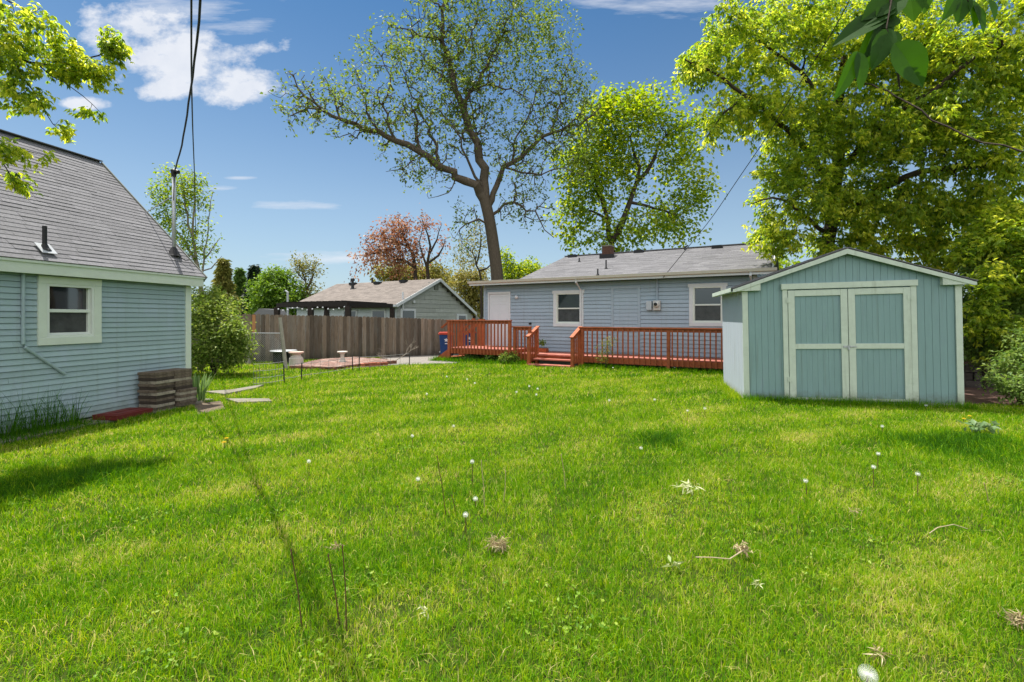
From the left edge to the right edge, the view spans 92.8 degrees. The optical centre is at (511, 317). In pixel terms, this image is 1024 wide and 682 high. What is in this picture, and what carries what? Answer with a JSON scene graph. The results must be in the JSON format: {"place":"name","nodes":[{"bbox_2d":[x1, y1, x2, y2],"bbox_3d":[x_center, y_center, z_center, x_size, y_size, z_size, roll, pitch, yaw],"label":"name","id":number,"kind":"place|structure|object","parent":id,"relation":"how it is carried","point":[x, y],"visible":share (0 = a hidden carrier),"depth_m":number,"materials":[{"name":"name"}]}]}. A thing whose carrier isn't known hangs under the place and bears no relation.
{"place":"outdoors","nodes":[
{"label":"outdoors","id":0,"kind":"place"},
{"bbox_2d":[297,278,476,342],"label":"neighbour house","id":1,"kind":"structure","parent":0,"point":[434,299],"depth_m":29.96,"materials":[{"name":"beige"}]},
{"bbox_2d":[343,310,356,329],"bbox_3d":[-9.635,0.115,28.993,1.200,1.170,0.070,0,0,30],"label":"window frame","id":2,"kind":"structure","parent":1,"relation":"in","point":[353,312],"depth_m":28.78,"materials":[{"name":"white paint"}]},
{"bbox_2d":[371,309,385,317],"bbox_3d":[-7.608,0.115,27.805,1.100,1.170,0.070,0,0,30],"label":"window frame","id":3,"kind":"structure","parent":1,"relation":"in","point":[381,313],"depth_m":27.76,"materials":[{"name":"white paint"}]},
{"bbox_2d":[400,309,415,318],"bbox_3d":[-5.896,-0.194,27.720,0.100,0.611,1.239,0,0,30],"label":"window frame","id":4,"kind":"structure","parent":1,"relation":"in","point":[404,313],"depth_m":27.66,"materials":[{"name":"white paint"}]},
{"bbox_2d":[456,314,466,319],"bbox_3d":[-3.293,0.068,32.159,0.100,0.636,1.135,0,0,30],"label":"window frame","id":5,"kind":"structure","parent":1,"relation":"in","point":[458,316],"depth_m":32.02,"materials":[{"name":"white paint"}]},
{"bbox_2d":[383,354,459,364],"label":"gravel path","id":6,"kind":"structure","parent":0,"point":[417,359],"depth_m":17.34,"materials":[{"name":"gravel"}]},
{"bbox_2d":[377,338,417,359],"bbox_3d":[-3.877,1.077,16.255,1.547,0.870,0.621,0,0,0],"label":"branch pile","id":7,"kind":"object","parent":6,"relation":"on","point":[403,355],"visible":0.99,"depth_m":16.28,"materials":[{"name":"brown plant"}]},
{"bbox_2d":[438,332,453,355],"bbox_3d":[-2.517,1.025,18.620,0.580,0.950,0.700,0,0,-9],"label":"wheeled bin","id":8,"kind":"object","parent":6,"relation":"on","point":[443,340],"visible":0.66,"depth_m":18.31,"materials":[{"name":"blue plastic"}]},
{"bbox_2d":[465,331,475,345],"bbox_3d":[-1.778,1.025,20.220,0.580,0.950,0.700,0,0,-6],"label":"wheeled bin","id":9,"kind":"object","parent":6,"relation":"on","point":[466,339],"visible":0.23,"depth_m":19.91,"materials":[{"name":"blue plastic"}]},
{"bbox_2d":[0,333,1023,681],"bbox_3d":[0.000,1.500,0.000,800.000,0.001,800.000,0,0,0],"label":"ground","id":10,"kind":"structure","parent":0,"point":[468,601],"depth_m":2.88,"materials":[{"name":"plant"}]},
{"bbox_2d":[0,0,134,198],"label":"overhanging tree","id":11,"kind":"object","parent":10,"relation":"on","point":[69,71],"visible":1,"depth_m":5.66,"materials":[{"name":"green plant"}]},
{"bbox_2d":[0,129,213,443],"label":"garage","id":12,"kind":"structure","parent":10,"relation":"on","point":[101,273],"depth_m":7.29,"materials":[{"name":"paint"}]},
{"bbox_2d":[37,275,101,345],"bbox_3d":[-6.209,-0.095,6.838,0.109,0.930,0.820,0,0,11],"label":"window frame","id":13,"kind":"structure","parent":12,"relation":"in","point":[69,309],"depth_m":6.84,"materials":[{"name":"white paint"}]},
{"bbox_2d":[174,0,201,172],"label":"power cable","id":14,"kind":"object","parent":12,"relation":"attached to","point":[196,44],"visible":1,"depth_m":5.78,"materials":[{"name":"rubber"}]},
{"bbox_2d":[190,0,195,243],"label":"power cable","id":15,"kind":"object","parent":12,"relation":"attached to","point":[191,8],"visible":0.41,"depth_m":6.87,"materials":[{"name":"rubber"}]},
{"bbox_2d":[92,407,152,420],"bbox_3d":[-5.778,1.421,7.255,0.400,0.086,0.600,0,0,7],"label":"red paver","id":16,"kind":"object","parent":10,"relation":"on","point":[119,414],"visible":0.96,"depth_m":7.13,"materials":[{"name":"brick"}]},
{"bbox_2d":[138,404,173,410],"bbox_3d":[-5.732,1.442,7.860,0.335,0.045,0.335,0,0,12],"label":"concrete paver","id":17,"kind":"object","parent":10,"relation":"on","point":[164,407],"visible":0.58,"depth_m":7.77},
{"bbox_2d":[139,401,174,407],"bbox_3d":[-5.713,1.395,7.853,0.335,0.045,0.335,0,0,10],"label":"concrete paver","id":18,"kind":"object","parent":17,"relation":"on","point":[156,406],"visible":0.74,"depth_m":7.71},
{"bbox_2d":[139,399,174,404],"bbox_3d":[-5.717,1.349,7.859,0.335,0.045,0.335,0,0,12],"label":"concrete paver","id":19,"kind":"object","parent":18,"relation":"on","point":[156,403],"visible":0.74,"depth_m":7.72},
{"bbox_2d":[139,396,174,401],"bbox_3d":[-5.727,1.303,7.866,0.335,0.045,0.335,0,0,11],"label":"concrete paver","id":20,"kind":"object","parent":19,"relation":"on","point":[160,399],"visible":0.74,"depth_m":7.72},
{"bbox_2d":[138,393,173,398],"bbox_3d":[-5.726,1.257,7.851,0.335,0.045,0.335,0,0,10],"label":"concrete paver","id":21,"kind":"object","parent":20,"relation":"on","point":[152,397],"visible":0.74,"depth_m":7.70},
{"bbox_2d":[139,390,174,395],"bbox_3d":[-5.712,1.211,7.863,0.335,0.045,0.335,0,0,11],"label":"concrete paver","id":22,"kind":"object","parent":21,"relation":"on","point":[159,393],"visible":0.74,"depth_m":7.72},
{"bbox_2d":[137,388,172,392],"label":"concrete paver","id":23,"kind":"object","parent":22,"relation":"on","point":[153,391],"visible":0.74,"depth_m":7.70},
{"bbox_2d":[139,384,174,389],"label":"concrete paver","id":24,"kind":"object","parent":23,"relation":"on","point":[156,388],"visible":0.74,"depth_m":7.71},
{"bbox_2d":[138,382,173,386],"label":"concrete paver","id":25,"kind":"object","parent":24,"relation":"on","point":[155,385],"visible":0.74,"depth_m":7.71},
{"bbox_2d":[139,379,174,383],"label":"concrete paver","id":26,"kind":"object","parent":25,"relation":"on","point":[156,382],"visible":0.78,"depth_m":7.72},
{"bbox_2d":[138,376,173,380],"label":"concrete paver","id":27,"kind":"object","parent":26,"relation":"on","point":[155,379],"visible":0.84,"depth_m":7.71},
{"bbox_2d":[138,373,173,377],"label":"concrete paver","id":28,"kind":"object","parent":27,"relation":"on","point":[156,376],"visible":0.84,"depth_m":7.73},
{"bbox_2d":[137,370,173,375],"bbox_3d":[-5.729,0.887,7.844,0.335,0.045,0.335,0,0,10],"label":"concrete paver","id":29,"kind":"object","parent":28,"relation":"on","point":[157,372],"visible":1,"depth_m":7.74,"materials":[{"name":"concrete"}]},
{"bbox_2d":[144,161,224,370],"bbox_3d":[-8.975,-1.360,13.492,2.069,5.774,1.621,0,0,0],"label":"slender tree","id":30,"kind":"object","parent":10,"relation":"on","point":[167,222],"visible":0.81,"depth_m":13.46,"materials":[{"name":"green plant"}]},
{"bbox_2d":[174,401,195,406],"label":"concrete paver","id":31,"kind":"object","parent":10,"relation":"on","point":[187,403],"visible":0.4,"depth_m":8.14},
{"bbox_2d":[175,398,196,403],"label":"concrete paver","id":32,"kind":"object","parent":31,"relation":"on","point":[185,401],"visible":0.47,"depth_m":8.13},
{"bbox_2d":[174,395,195,400],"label":"concrete paver","id":33,"kind":"object","parent":32,"relation":"on","point":[184,398],"visible":0.47,"depth_m":8.11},
{"bbox_2d":[174,392,196,397],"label":"concrete paver","id":34,"kind":"object","parent":33,"relation":"on","point":[185,395],"visible":0.47,"depth_m":8.12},
{"bbox_2d":[174,390,196,394],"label":"concrete paver","id":35,"kind":"object","parent":34,"relation":"on","point":[186,392],"visible":0.47,"depth_m":8.13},
{"bbox_2d":[175,387,196,392],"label":"concrete paver","id":36,"kind":"object","parent":35,"relation":"on","point":[186,389],"visible":0.53,"depth_m":8.14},
{"bbox_2d":[173,385,192,389],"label":"concrete paver","id":37,"kind":"object","parent":36,"relation":"on","point":[182,387],"visible":0.47,"depth_m":8.12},
{"bbox_2d":[175,382,191,386],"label":"concrete paver","id":38,"kind":"object","parent":37,"relation":"on","point":[183,384],"visible":0.47,"depth_m":8.15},
{"bbox_2d":[174,379,192,383],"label":"concrete paver","id":39,"kind":"object","parent":38,"relation":"on","point":[183,381],"visible":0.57,"depth_m":8.15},
{"bbox_2d":[175,377,190,380],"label":"concrete paver","id":40,"kind":"object","parent":39,"relation":"on","point":[181,379],"visible":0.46,"depth_m":8.14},
{"bbox_2d":[174,374,191,378],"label":"concrete paver","id":41,"kind":"object","parent":40,"relation":"on","point":[183,376],"visible":0.47,"depth_m":8.14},
{"bbox_2d":[174,371,191,375],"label":"concrete paver","id":42,"kind":"object","parent":41,"relation":"on","point":[182,373],"visible":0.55,"depth_m":8.14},
{"bbox_2d":[162,368,191,372],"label":"concrete paver","id":43,"kind":"object","parent":42,"relation":"on","point":[176,370],"visible":0.76,"depth_m":8.14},
{"bbox_2d":[192,372,214,400],"bbox_3d":[-5.463,1.226,8.628,0.595,0.548,0.451,0,0,31],"label":"iris plant","id":44,"kind":"object","parent":10,"relation":"on","point":[200,392],"visible":0.61,"depth_m":8.62,"materials":[{"name":"green plant"}]},
{"bbox_2d":[195,401,223,413],"bbox_3d":[-5.009,1.492,8.096,0.432,0.001,1.248,0,0,-37],"label":"stepping stone","id":45,"kind":"object","parent":10,"relation":"on","point":[207,406],"visible":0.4,"depth_m":8.19,"materials":[{"name":"stone"}]},
{"bbox_2d":[211,258,242,313],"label":"conifer tree","id":46,"kind":"object","parent":10,"relation":"on","point":[223,271],"visible":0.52,"depth_m":45.63,"materials":[{"name":"green plant"}]},
{"bbox_2d":[191,281,262,374],"bbox_3d":[-7.654,0.271,12.679,2.342,2.699,2.177,0,0,0],"label":"shrub","id":47,"kind":"object","parent":10,"relation":"on","point":[231,341],"visible":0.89,"depth_m":12.36,"materials":[{"name":"green plant"}]},
{"bbox_2d":[206,384,263,395],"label":"concrete path","id":48,"kind":"structure","parent":10,"relation":"on","point":[225,392],"depth_m":9.71,"materials":[{"name":"concrete"}]},
{"bbox_2d":[232,267,246,308],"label":"conifer tree","id":49,"kind":"object","parent":10,"relation":"on","point":[238,278],"visible":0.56,"depth_m":54.62,"materials":[{"name":"green plant"}]},
{"bbox_2d":[225,398,270,404],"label":"stepping slab","id":50,"kind":"structure","parent":10,"relation":"on","point":[253,400],"depth_m":8.67,"materials":[{"name":"concrete"}]},
{"bbox_2d":[240,264,261,328],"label":"conifer tree","id":51,"kind":"object","parent":10,"relation":"on","point":[256,269],"visible":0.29,"depth_m":49.47,"materials":[{"name":"green plant"}]},
{"bbox_2d":[251,333,281,363],"bbox_3d":[-7.949,0.995,15.766,1.128,1.014,0.028,0,0,11],"label":"chain link fence","id":52,"kind":"object","parent":10,"relation":"on","point":[268,349],"visible":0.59,"depth_m":15.75,"materials":[{"name":"metal"}]},
{"bbox_2d":[254,309,286,314],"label":"outbuilding","id":53,"kind":"structure","parent":10,"relation":"on","point":[265,311],"depth_m":33.30,"materials":[{"name":"grey"}]},
{"bbox_2d":[239,263,312,315],"bbox_3d":[-19.108,-1.489,39.954,5.598,5.995,5.146,0,0,0],"label":"round tree","id":54,"kind":"object","parent":10,"relation":"on","point":[271,286],"visible":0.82,"depth_m":38.94,"materials":[{"name":"green plant"}]},
{"bbox_2d":[278,317,287,369],"bbox_3d":[-6.646,0.775,14.156,0.345,1.566,0.111,0,0,22],"label":"fence post","id":55,"kind":"object","parent":10,"relation":"on","point":[284,356],"visible":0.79,"depth_m":14.12,"materials":[{"name":"wood"}]},
{"bbox_2d":[269,349,296,363],"bbox_3d":[-7.438,1.280,15.875,0.840,0.440,0.840,0,0,0],"label":"metal table","id":56,"kind":"object","parent":10,"relation":"on","point":[279,359],"visible":0.55,"depth_m":15.75,"materials":[{"name":"metal"}]},
{"bbox_2d":[285,290,288,314],"bbox_3d":[-13.855,-0.108,30.000,0.252,3.216,0.140,0,0,0],"label":"flue pipe","id":57,"kind":"object","parent":10,"relation":"on","point":[287,301],"visible":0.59,"depth_m":29.94,"materials":[{"name":"metal"}]},
{"bbox_2d":[290,548,302,628],"bbox_3d":[-1.026,1.296,2.323,0.059,0.409,0.011,0,0,-42],"label":"dry stalk","id":58,"kind":"object","parent":10,"relation":"on","point":[297,588],"visible":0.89,"depth_m":2.32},
{"bbox_2d":[289,351,303,364],"bbox_3d":[-6.565,1.268,14.844,0.430,0.465,0.430,0,0,0],"label":"garden urn","id":59,"kind":"object","parent":10,"relation":"on","point":[296,357],"visible":0.87,"depth_m":14.70,"materials":[{"name":"beige stone"}]},
{"bbox_2d":[286,250,328,298],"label":"bare tree","id":60,"kind":"object","parent":10,"relation":"on","point":[303,267],"visible":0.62,"depth_m":41.92,"materials":[{"name":"green plant"}]},
{"bbox_2d":[253,353,409,385],"bbox_3d":[-4.519,1.248,12.770,0.480,0.505,5.012,0,0,29],"label":"wire garden fence","id":61,"kind":"object","parent":10,"relation":"on","point":[283,380],"visible":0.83,"depth_m":11.49,"materials":[{"name":"black metal"}]},
{"bbox_2d":[327,553,339,623],"bbox_3d":[-0.867,1.320,2.372,0.062,0.362,0.011,0,0,-40],"label":"dry stalk","id":62,"kind":"object","parent":10,"relation":"on","point":[334,589],"visible":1,"depth_m":2.37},
{"bbox_2d":[191,314,476,363],"bbox_3d":[-5.172,0.677,18.226,16.187,1.646,0.224,0,0,-29],"label":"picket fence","id":63,"kind":"object","parent":10,"relation":"on","point":[313,337],"visible":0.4,"depth_m":17.79,"materials":[{"name":"wood"}]},
{"bbox_2d":[252,315,255,332],"bbox_3d":[-8.621,0.211,16.269,0.130,0.618,0.020,0,0,0],"label":"board","id":64,"kind":"object","parent":63,"relation":"attached to","point":[253,323],"visible":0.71,"depth_m":16.26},
{"bbox_2d":[274,300,394,346],"bbox_3d":[-8.872,0.364,24.600,6.043,2.273,3.966,0,0,29],"label":"pergola","id":65,"kind":"object","parent":10,"relation":"on","point":[310,306],"visible":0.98,"depth_m":23.16,"materials":[{"name":"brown wood"}]},
{"bbox_2d":[330,541,344,551],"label":"dry clump","id":66,"kind":"object","parent":10,"relation":"on","point":[336,545],"visible":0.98,"depth_m":2.93,"materials":[{"name":"beige plant"}]},
{"bbox_2d":[289,357,396,370],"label":"brick patio","id":67,"kind":"structure","parent":10,"relation":"on","point":[333,365],"depth_m":14.75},
{"bbox_2d":[337,351,347,361],"bbox_3d":[-5.338,1.228,15.350,0.320,0.344,0.315,0,0,0],"label":"garden pedestal","id":68,"kind":"object","parent":67,"relation":"on","point":[342,353],"visible":0.92,"depth_m":15.29,"materials":[{"name":"beige stone"}]},
{"bbox_2d":[341,544,346,629],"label":"dry stalk","id":69,"kind":"object","parent":10,"relation":"on","point":[345,590],"visible":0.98,"depth_m":2.32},
{"bbox_2d":[360,362,387,367],"bbox_3d":[-4.188,1.431,14.834,0.790,0.139,0.218,0,0,-29],"label":"brick edging","id":70,"kind":"object","parent":10,"relation":"on","point":[373,364],"visible":0.72,"depth_m":14.77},
{"bbox_2d":[344,209,450,282],"bbox_3d":[-9.303,-3.692,40.005,9.043,10.872,5.085,0,0,0],"label":"red leaf tree","id":71,"kind":"object","parent":10,"relation":"on","point":[382,250],"visible":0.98,"depth_m":39.80,"materials":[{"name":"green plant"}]},
{"bbox_2d":[368,253,457,288],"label":"tree","id":72,"kind":"object","parent":10,"relation":"on","point":[435,272],"visible":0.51,"depth_m":43.19,"materials":[{"name":"green plant"}]},
{"bbox_2d":[259,0,603,279],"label":"elm tree","id":73,"kind":"object","parent":10,"relation":"on","point":[484,195],"visible":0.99,"depth_m":27.29,"materials":[{"name":"green plant"}]},
{"bbox_2d":[437,456,445,513],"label":"dry stalk","id":74,"kind":"object","parent":10,"relation":"on","point":[442,486],"visible":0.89,"depth_m":3.62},
{"bbox_2d":[442,216,489,318],"bbox_3d":[-3.071,-3.173,35.772,3.697,9.354,4.343,0,0,28],"label":"thin tree","id":75,"kind":"object","parent":10,"relation":"on","point":[474,253],"visible":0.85,"depth_m":35.93,"materials":[{"name":"green plant"}]},
{"bbox_2d":[442,260,490,318],"bbox_3d":[-3.007,-1.579,38.063,4.422,6.183,4.241,0,0,14],"label":"tree","id":76,"kind":"object","parent":10,"relation":"on","point":[469,295],"visible":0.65,"depth_m":37.30,"materials":[{"name":"green plant"}]},
{"bbox_2d":[462,354,482,360],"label":"shrub","id":77,"kind":"object","parent":10,"relation":"on","point":[472,356],"visible":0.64,"depth_m":16.48,"materials":[{"name":"green plant"}]},
{"bbox_2d":[481,460,484,506],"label":"dry stalk","id":78,"kind":"object","parent":10,"relation":"on","point":[483,482],"visible":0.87,"depth_m":3.74,"materials":[{"name":"plant"}]},
{"bbox_2d":[482,355,500,359],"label":"shrub","id":79,"kind":"object","parent":10,"relation":"on","point":[493,357],"visible":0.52,"depth_m":16.05,"materials":[{"name":"green plant"}]},
{"bbox_2d":[482,532,512,552],"bbox_3d":[-0.097,1.431,3.110,0.204,0.127,0.188,0,0,0],"label":"dry clump","id":80,"kind":"object","parent":10,"relation":"on","point":[501,542],"visible":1,"depth_m":3.09,"materials":[{"name":"beige plant"}]},
{"bbox_2d":[497,347,522,363],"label":"shrub","id":81,"kind":"object","parent":10,"relation":"on","point":[511,357],"visible":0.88,"depth_m":15.46,"materials":[{"name":"green plant"}]},
{"bbox_2d":[8,370,1023,681],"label":"weeds","id":82,"kind":"object","parent":10,"relation":"on","point":[564,628],"visible":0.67,"depth_m":2.73,"materials":[{"name":"green plant"}]},
{"bbox_2d":[500,244,544,284],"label":"hedge tree","id":83,"kind":"object","parent":10,"relation":"on","point":[520,270],"visible":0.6,"depth_m":41.25,"materials":[{"name":"green plant"}]},
{"bbox_2d":[437,318,722,370],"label":"wooden deck","id":84,"kind":"structure","parent":10,"relation":"on","point":[573,357],"depth_m":14.80,"materials":[{"name":"wood"}]},
{"bbox_2d":[539,348,548,352],"bbox_3d":[0.985,1.090,16.316,0.440,0.140,0.200,0,0,30],"label":"planter box","id":85,"kind":"object","parent":84,"relation":"on","point":[543,350],"visible":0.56,"depth_m":16.18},
{"bbox_2d":[594,337,617,365],"bbox_3d":[2.720,0.978,14.127,0.696,1.046,0.382,0,0,0],"label":"flowering plant","id":86,"kind":"object","parent":10,"relation":"on","point":[605,357],"visible":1,"depth_m":14.12,"materials":[{"name":"green plant"}]},
{"bbox_2d":[467,242,778,369],"bbox_3d":[4.650,-0.622,18.752,9.999,4.243,7.839,0,0,30],"label":"bungalow","id":87,"kind":"object","parent":10,"relation":"on","point":[560,301],"visible":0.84,"depth_m":15.70,"materials":[{"name":"blue paint"}]},
{"bbox_2d":[490,294,508,345],"bbox_3d":[-0.457,0.097,17.808,0.832,1.905,0.044,0,0,30],"label":"door","id":88,"kind":"structure","parent":87,"relation":"in","point":[499,303],"depth_m":17.79,"materials":[{"name":"white paint"}]},
{"bbox_2d":[552,290,584,326],"bbox_3d":[1.906,-0.310,16.432,1.169,1.220,0.109,0,0,30],"label":"window frame","id":89,"kind":"structure","parent":87,"relation":"in","point":[565,302],"depth_m":16.47,"materials":[{"name":"white paint"}]},
{"bbox_2d":[688,283,727,325],"bbox_3d":[5.697,-0.375,14.210,1.084,1.250,0.109,0,0,30],"label":"window frame","id":90,"kind":"structure","parent":87,"relation":"in","point":[705,309],"depth_m":14.25,"materials":[{"name":"white paint"}]},
{"bbox_2d":[663,0,849,277],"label":"power cable","id":91,"kind":"object","parent":87,"relation":"attached to","point":[771,128],"visible":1,"depth_m":10.87,"materials":[{"name":"rubber"}]},
{"bbox_2d":[543,77,727,255],"bbox_3d":[8.261,-7.286,33.024,12.517,17.632,6.040,0,0,0],"label":"maple tree","id":92,"kind":"object","parent":10,"relation":"on","point":[627,112],"visible":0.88,"depth_m":32.56,"materials":[{"name":"green plant"}]},
{"bbox_2d":[662,555,682,568],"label":"wilted leaves","id":93,"kind":"object","parent":10,"relation":"on","point":[674,562],"visible":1,"depth_m":2.85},
{"bbox_2d":[671,479,703,494],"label":"wilted leaves","id":94,"kind":"object","parent":10,"relation":"on","point":[687,484],"visible":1,"depth_m":4.12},
{"bbox_2d":[696,548,745,558],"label":"dry twig","id":95,"kind":"object","parent":10,"relation":"on","point":[723,558],"visible":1,"depth_m":2.93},
{"bbox_2d":[731,540,752,556],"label":"dry clump","id":96,"kind":"object","parent":10,"relation":"on","point":[743,546],"visible":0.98,"depth_m":3.00,"materials":[{"name":"beige plant"}]},
{"bbox_2d":[742,242,804,269],"bbox_3d":[19.932,-2.372,40.012,7.442,7.764,6.215,0,0,0],"label":"distant tree","id":97,"kind":"object","parent":10,"relation":"on","point":[781,262],"visible":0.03,"depth_m":38.49,"materials":[{"name":"green plant"}]},
{"bbox_2d":[712,247,977,406],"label":"garden shed","id":98,"kind":"structure","parent":10,"relation":"on","point":[849,322],"depth_m":8.41,"materials":[{"name":"blue paint"}]},
{"bbox_2d":[786,289,856,400],"bbox_3d":[5.400,0.479,8.512,1.072,1.935,0.078,-1,0,14],"label":"door","id":99,"kind":"structure","parent":98,"relation":"in","point":[819,347],"depth_m":8.54,"materials":[{"name":"blue paint"}]},
{"bbox_2d":[847,287,914,401],"bbox_3d":[6.274,0.461,8.300,0.950,1.935,0.050,-1,0,14],"label":"door","id":100,"kind":"structure","parent":98,"relation":"in","point":[879,319],"depth_m":8.31,"materials":[{"name":"blue paint"}]},
{"bbox_2d":[858,664,877,681],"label":"dandelion","id":101,"kind":"object","parent":10,"relation":"on","point":[868,675],"visible":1,"depth_m":1.91,"materials":[{"name":"plant"}]},
{"bbox_2d":[865,645,894,665],"bbox_3d":[1.577,1.447,2.100,0.118,0.081,0.119,0,0,0],"label":"dry clump","id":102,"kind":"object","parent":10,"relation":"on","point":[882,656],"visible":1,"depth_m":2.10,"materials":[{"name":"beige plant"}]},
{"bbox_2d":[832,0,997,101],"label":"tree","id":103,"kind":"object","parent":10,"relation":"on","point":[877,21],"visible":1,"depth_m":1.23,"materials":[{"name":"green plant"}]},
{"bbox_2d":[955,419,1000,433],"bbox_3d":[6.052,1.409,6.305,0.440,0.176,0.339,0,0,11],"label":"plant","id":104,"kind":"object","parent":10,"relation":"on","point":[977,427],"visible":0.98,"depth_m":6.25,"materials":[{"name":"green plant"}]},
{"bbox_2d":[964,387,1017,404],"bbox_3d":[11.100,1.494,11.200,9.800,0.001,6.600,0,0,0],"label":"soil bed","id":105,"kind":"object","parent":10,"relation":"on","point":[975,395],"depth_m":9.24,"materials":[{"name":"soil"}]},
{"bbox_2d":[671,0,1023,274],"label":"box elder tree","id":106,"kind":"object","parent":105,"relation":"on","point":[942,121],"visible":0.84,"depth_m":11.71,"materials":[{"name":"green plant"}]},
{"bbox_2d":[939,195,1023,363],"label":"maple","id":107,"kind":"object","parent":105,"relation":"on","point":[1002,237],"visible":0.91,"depth_m":9.70,"materials":[{"name":"green plant"}]},
{"bbox_2d":[952,256,1023,390],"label":"shrub","id":108,"kind":"object","parent":105,"relation":"on","point":[970,351],"visible":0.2,"depth_m":10.04,"materials":[{"name":"green plant"}]},
{"bbox_2d":[964,364,1023,387],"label":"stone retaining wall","id":109,"kind":"structure","parent":105,"relation":"on","point":[970,378],"depth_m":10.40,"materials":[{"name":"stone"}]},
{"bbox_2d":[975,321,1023,405],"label":"shrub","id":110,"kind":"object","parent":105,"relation":"on","point":[1013,366],"visible":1,"depth_m":8.50,"materials":[{"name":"green plant"}]},
{"bbox_2d":[996,607,1023,628],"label":"dry clump","id":111,"kind":"object","parent":10,"relation":"on","point":[1017,620],"visible":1,"depth_m":2.33,"materials":[{"name":"beige plant"}]},
{"bbox_2d":[0,0,1023,314],"label":"sky","id":112,"kind":"structure","parent":0,"point":[276,194],"materials":[{"name":"blue"}]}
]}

